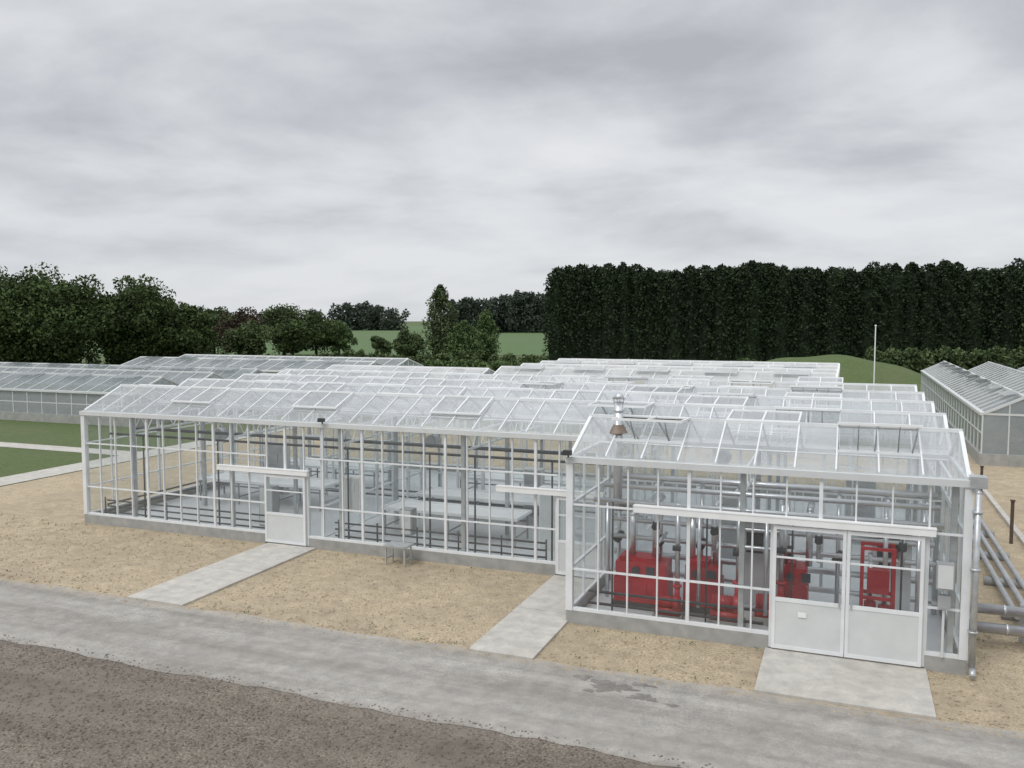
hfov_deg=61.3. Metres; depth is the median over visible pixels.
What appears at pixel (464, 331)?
young tree
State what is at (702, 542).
pipework
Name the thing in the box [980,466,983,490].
fence post
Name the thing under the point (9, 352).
oak tree
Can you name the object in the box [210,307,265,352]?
hedgerow tree
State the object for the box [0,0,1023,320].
sky
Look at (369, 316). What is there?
distant woodland
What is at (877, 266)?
distant woodland
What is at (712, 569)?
red boiler unit
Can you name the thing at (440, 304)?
poplar tree
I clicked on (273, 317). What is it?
hedgerow tree
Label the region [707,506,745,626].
red pump
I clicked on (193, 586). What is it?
concrete path
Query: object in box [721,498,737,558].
cabinet door
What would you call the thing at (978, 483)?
drain downpipe
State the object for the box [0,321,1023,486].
ground
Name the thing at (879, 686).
concrete path
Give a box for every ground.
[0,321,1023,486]
[0,640,680,767]
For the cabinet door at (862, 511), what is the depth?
23.52 m
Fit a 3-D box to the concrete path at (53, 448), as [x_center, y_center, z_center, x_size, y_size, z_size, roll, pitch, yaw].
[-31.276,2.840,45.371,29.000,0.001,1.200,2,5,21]
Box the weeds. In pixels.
[6,520,758,683]
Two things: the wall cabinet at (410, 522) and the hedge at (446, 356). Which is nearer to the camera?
the wall cabinet at (410, 522)
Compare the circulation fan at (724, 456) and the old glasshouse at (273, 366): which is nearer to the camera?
the circulation fan at (724, 456)
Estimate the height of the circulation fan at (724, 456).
0.897 m
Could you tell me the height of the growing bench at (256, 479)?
0.805 m
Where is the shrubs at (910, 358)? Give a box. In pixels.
[863,345,1023,372]
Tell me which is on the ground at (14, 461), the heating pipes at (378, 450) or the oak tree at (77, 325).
the oak tree at (77, 325)
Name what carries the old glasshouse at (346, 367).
on the ground at (14, 461)
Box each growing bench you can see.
[198,471,338,511]
[259,457,391,490]
[380,499,531,545]
[414,486,538,523]
[459,470,606,493]
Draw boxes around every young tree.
[369,335,392,356]
[392,328,426,357]
[441,319,487,362]
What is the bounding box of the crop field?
[84,326,548,354]
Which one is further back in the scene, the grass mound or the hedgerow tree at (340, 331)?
the hedgerow tree at (340, 331)
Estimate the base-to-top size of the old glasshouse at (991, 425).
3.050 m
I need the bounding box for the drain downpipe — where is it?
[967,474,987,679]
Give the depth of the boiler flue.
18.04 m
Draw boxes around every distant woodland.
[232,300,410,330]
[446,289,549,332]
[641,258,1023,277]
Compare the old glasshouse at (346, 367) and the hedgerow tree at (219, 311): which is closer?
the old glasshouse at (346, 367)
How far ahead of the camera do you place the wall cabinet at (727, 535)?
21.79 m
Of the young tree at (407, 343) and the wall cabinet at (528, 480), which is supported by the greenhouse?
the wall cabinet at (528, 480)
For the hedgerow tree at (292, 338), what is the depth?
136.44 m
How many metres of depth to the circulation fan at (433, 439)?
25.66 m
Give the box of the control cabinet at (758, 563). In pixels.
[744,522,912,610]
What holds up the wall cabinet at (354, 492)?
on the greenhouse
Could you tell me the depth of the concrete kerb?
27.22 m
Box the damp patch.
[573,674,678,706]
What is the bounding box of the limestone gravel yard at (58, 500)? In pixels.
[0,422,1023,731]
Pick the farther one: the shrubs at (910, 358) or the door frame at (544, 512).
the shrubs at (910, 358)
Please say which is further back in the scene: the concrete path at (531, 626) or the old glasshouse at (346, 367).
the old glasshouse at (346, 367)
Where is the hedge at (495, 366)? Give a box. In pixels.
[359,358,541,371]
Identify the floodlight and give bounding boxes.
[317,418,324,423]
[563,450,571,456]
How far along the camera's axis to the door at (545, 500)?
23.02 m
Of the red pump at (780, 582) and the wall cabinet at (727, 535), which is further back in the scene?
the wall cabinet at (727, 535)
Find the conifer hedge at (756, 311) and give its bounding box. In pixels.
[541,259,1023,360]
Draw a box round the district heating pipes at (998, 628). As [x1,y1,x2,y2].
[969,602,1023,642]
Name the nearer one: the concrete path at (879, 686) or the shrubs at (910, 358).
the concrete path at (879, 686)
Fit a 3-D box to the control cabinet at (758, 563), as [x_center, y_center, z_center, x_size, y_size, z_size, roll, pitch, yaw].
[6.627,3.829,18.293,3.300,1.940,0.420,2,5,21]
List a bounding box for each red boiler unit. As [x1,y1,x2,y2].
[613,494,672,608]
[681,496,724,614]
[784,502,814,599]
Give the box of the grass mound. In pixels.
[765,355,920,385]
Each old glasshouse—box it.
[0,362,267,426]
[116,354,423,390]
[258,364,494,419]
[488,358,839,429]
[919,361,1023,466]
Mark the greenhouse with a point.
(825, 623)
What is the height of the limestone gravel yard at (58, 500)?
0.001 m
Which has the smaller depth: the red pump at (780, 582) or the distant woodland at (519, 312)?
the red pump at (780, 582)
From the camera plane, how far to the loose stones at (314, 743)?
13.15 m
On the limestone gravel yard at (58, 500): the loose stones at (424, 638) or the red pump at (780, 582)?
the loose stones at (424, 638)
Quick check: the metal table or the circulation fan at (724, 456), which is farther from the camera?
the circulation fan at (724, 456)
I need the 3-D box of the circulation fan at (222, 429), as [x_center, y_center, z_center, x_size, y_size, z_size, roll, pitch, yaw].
[-9.248,1.329,27.381,0.400,0.897,0.320,2,5,21]
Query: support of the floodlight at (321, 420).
attached to the greenhouse
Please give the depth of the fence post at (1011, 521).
23.93 m
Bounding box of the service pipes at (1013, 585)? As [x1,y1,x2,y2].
[972,507,1023,620]
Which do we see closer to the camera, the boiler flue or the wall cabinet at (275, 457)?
the boiler flue
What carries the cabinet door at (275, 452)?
in the wall cabinet at (275, 457)
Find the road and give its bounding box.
[0,578,1023,767]
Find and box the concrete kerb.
[970,469,1023,546]
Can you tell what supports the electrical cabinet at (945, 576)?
attached to the greenhouse
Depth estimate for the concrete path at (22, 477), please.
37.08 m
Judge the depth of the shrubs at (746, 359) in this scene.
97.98 m
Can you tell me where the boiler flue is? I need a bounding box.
[609,393,627,510]
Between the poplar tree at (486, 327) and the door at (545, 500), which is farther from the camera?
the poplar tree at (486, 327)
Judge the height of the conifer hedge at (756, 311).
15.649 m
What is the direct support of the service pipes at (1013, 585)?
on the limestone gravel yard at (58, 500)
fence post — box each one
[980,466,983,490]
[1009,499,1015,543]
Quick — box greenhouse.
[79,369,973,675]
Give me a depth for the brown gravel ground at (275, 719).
13.07 m
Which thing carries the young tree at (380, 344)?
on the ground at (14, 461)
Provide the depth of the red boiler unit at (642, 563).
18.42 m
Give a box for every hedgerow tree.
[198,306,233,354]
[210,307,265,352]
[215,320,278,354]
[259,303,314,355]
[272,319,313,355]
[303,312,334,355]
[321,319,357,355]
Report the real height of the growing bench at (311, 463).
0.805 m
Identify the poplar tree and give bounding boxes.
[418,284,458,355]
[474,309,501,361]
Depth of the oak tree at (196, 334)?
104.95 m
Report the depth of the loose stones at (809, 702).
15.31 m
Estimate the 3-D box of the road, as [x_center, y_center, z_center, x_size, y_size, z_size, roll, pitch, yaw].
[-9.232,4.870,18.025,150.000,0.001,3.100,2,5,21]
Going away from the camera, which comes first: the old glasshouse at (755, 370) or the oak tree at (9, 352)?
the old glasshouse at (755, 370)
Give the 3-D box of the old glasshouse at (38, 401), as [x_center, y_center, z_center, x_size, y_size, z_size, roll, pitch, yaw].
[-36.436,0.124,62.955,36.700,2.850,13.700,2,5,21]
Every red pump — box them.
[652,503,683,619]
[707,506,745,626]
[752,505,786,625]
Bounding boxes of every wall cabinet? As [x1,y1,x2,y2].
[259,485,278,525]
[264,442,288,494]
[344,474,365,512]
[400,507,416,535]
[523,467,544,516]
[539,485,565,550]
[717,495,746,558]
[844,480,876,545]
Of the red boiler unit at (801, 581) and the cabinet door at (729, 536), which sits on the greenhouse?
the red boiler unit at (801, 581)
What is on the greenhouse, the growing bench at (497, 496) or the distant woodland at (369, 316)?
the growing bench at (497, 496)
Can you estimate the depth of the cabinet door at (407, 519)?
22.88 m
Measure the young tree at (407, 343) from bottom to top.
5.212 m
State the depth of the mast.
60.02 m
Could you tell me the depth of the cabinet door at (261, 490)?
25.76 m
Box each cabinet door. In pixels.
[259,487,271,524]
[265,445,282,493]
[344,478,358,509]
[400,510,410,533]
[524,470,540,515]
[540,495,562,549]
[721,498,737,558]
[845,481,875,543]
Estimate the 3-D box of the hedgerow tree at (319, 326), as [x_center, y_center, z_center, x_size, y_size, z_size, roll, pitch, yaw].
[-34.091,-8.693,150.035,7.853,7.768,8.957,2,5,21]
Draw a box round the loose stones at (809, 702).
[0,574,1023,737]
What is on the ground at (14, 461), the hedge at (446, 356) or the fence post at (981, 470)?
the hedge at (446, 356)
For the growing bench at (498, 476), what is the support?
on the greenhouse
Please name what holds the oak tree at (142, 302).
on the ground at (14, 461)
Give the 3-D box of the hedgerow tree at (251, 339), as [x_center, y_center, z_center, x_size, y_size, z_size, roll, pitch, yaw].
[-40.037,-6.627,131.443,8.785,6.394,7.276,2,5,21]
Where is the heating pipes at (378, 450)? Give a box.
[104,421,647,560]
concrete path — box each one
[0,415,353,485]
[0,442,129,454]
[127,543,315,605]
[469,575,594,659]
[754,647,935,719]
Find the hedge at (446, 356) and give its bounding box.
[32,348,548,367]
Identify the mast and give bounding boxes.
[873,325,876,408]
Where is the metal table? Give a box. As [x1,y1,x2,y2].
[383,541,413,566]
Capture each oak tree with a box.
[0,262,130,366]
[0,266,48,339]
[0,282,71,370]
[90,274,186,369]
[154,301,220,363]
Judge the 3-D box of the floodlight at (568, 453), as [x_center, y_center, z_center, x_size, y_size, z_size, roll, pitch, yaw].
[1.113,1.399,17.322,0.160,0.150,0.125,2,5,21]
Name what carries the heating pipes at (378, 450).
on the greenhouse
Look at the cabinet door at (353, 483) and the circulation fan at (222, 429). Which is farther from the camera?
the circulation fan at (222, 429)
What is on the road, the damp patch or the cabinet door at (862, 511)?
the damp patch
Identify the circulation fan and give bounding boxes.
[215,412,228,438]
[425,419,440,447]
[716,436,731,463]
[788,426,800,442]
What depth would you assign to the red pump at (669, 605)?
17.55 m
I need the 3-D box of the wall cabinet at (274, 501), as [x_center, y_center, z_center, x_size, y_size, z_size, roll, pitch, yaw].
[-7.276,3.639,25.861,0.500,1.200,0.330,2,5,21]
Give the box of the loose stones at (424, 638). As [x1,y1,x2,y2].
[0,517,1023,726]
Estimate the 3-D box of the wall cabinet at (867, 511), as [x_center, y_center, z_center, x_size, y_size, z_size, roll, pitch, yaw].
[9.539,3.499,23.689,0.800,1.800,0.330,2,5,21]
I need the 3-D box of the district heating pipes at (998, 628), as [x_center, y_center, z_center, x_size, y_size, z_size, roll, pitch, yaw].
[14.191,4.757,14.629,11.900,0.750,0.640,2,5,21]
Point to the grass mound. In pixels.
(855, 370)
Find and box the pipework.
[588,472,943,624]
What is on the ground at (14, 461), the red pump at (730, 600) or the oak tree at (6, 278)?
the oak tree at (6, 278)
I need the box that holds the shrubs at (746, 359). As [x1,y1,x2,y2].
[628,358,760,361]
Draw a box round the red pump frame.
[859,516,896,609]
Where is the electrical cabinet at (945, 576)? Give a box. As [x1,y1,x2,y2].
[935,561,954,657]
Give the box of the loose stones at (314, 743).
[0,634,713,767]
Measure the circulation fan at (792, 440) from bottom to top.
0.897 m
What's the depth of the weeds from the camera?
18.08 m
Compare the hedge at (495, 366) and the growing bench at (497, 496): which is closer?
the growing bench at (497, 496)
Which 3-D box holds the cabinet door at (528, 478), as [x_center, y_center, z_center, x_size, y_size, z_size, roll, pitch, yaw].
[0.633,3.404,27.001,0.540,1.420,0.028,2,5,21]
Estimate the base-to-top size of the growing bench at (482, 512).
0.805 m

